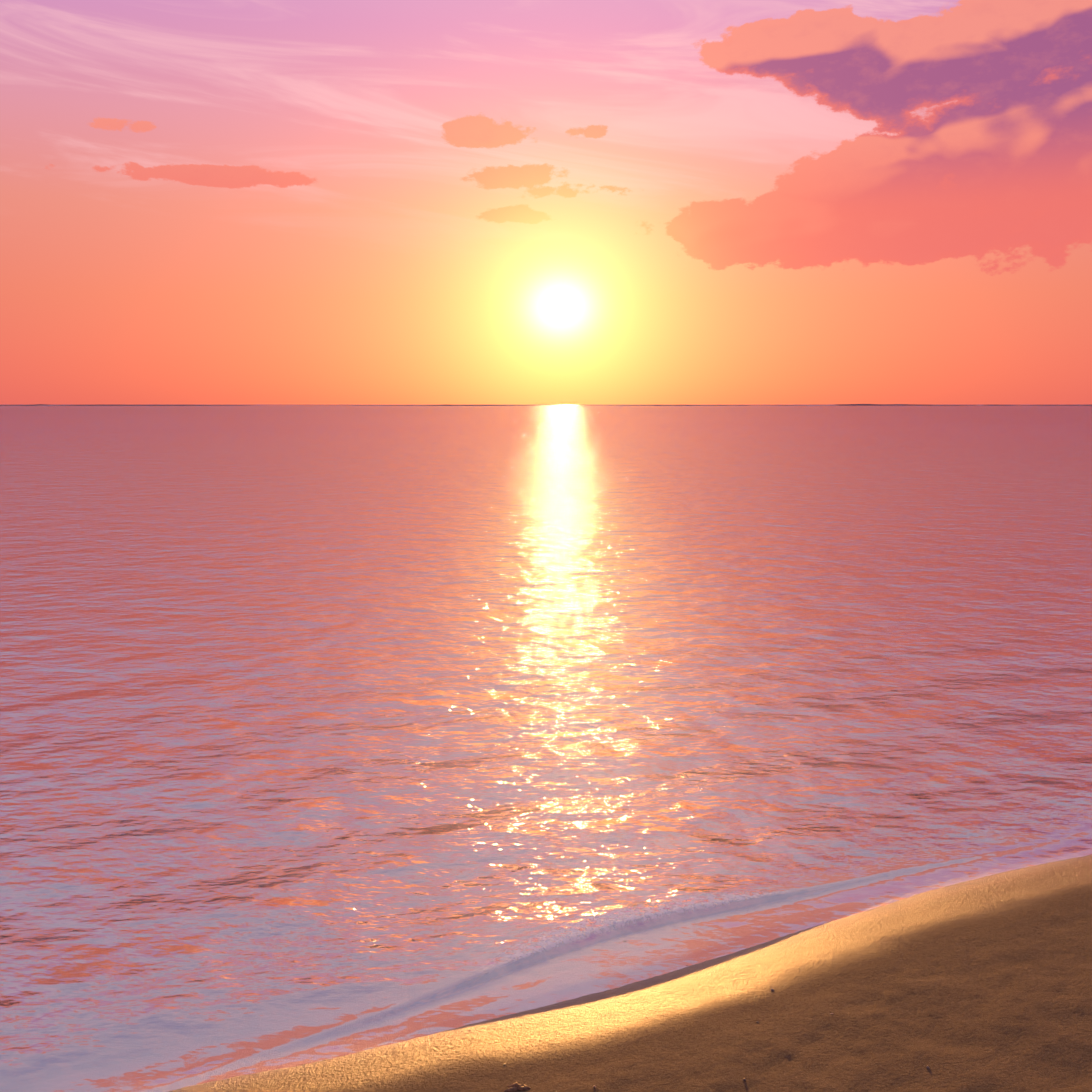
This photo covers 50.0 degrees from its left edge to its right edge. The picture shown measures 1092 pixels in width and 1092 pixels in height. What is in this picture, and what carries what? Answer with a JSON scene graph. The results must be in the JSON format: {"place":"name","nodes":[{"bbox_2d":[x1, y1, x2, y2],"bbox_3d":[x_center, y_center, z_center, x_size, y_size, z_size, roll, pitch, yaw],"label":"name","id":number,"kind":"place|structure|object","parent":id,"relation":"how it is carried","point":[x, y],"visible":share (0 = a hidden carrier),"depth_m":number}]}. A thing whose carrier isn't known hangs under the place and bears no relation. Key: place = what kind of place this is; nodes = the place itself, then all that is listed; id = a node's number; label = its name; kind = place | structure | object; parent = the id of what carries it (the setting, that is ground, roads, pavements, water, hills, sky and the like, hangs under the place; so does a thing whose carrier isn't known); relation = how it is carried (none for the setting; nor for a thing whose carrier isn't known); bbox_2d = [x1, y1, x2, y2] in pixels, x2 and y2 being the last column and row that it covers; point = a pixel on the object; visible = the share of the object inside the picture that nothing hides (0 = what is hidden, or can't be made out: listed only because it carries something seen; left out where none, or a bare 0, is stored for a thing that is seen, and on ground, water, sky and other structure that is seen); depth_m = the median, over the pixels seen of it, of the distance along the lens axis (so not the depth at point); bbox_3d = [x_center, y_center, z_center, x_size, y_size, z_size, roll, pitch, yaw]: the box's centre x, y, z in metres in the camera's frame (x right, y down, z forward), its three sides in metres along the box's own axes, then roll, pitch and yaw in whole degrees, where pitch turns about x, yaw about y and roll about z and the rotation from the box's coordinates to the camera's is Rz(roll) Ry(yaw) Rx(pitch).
{"place":"outdoors","nodes":[
{"label":"outdoors","id":0,"kind":"place"},
{"bbox_2d":[0,404,1091,1091],"bbox_3d":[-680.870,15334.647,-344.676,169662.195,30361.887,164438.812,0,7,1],"label":"water","id":1,"kind":"structure","parent":0,"point":[330,730],"depth_m":6.14},
{"bbox_2d":[0,404,1091,405],"bbox_3d":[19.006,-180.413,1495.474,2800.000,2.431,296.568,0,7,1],"label":"reef breakers","id":2,"kind":"object","parent":1,"relation":"on","point":[582,405],"visible":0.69,"depth_m":1491.10},
{"bbox_2d":[0,0,1091,403],"label":"sky","id":3,"kind":"structure","parent":0,"point":[202,201]},
{"bbox_2d":[168,855,1091,1091],"bbox_3d":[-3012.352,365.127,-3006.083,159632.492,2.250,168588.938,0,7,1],"label":"sand ground","id":4,"kind":"structure","parent":0,"point":[985,983],"depth_m":2.81},
{"bbox_2d":[504,1082,530,1091],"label":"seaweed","id":5,"kind":"object","parent":4,"relation":"on","point":[514,1087],"visible":1,"depth_m":2.53},
{"bbox_2d":[503,867,1076,1087],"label":"pebbles","id":6,"kind":"object","parent":4,"relation":"on","point":[744,1079],"visible":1,"depth_m":2.66}
]}

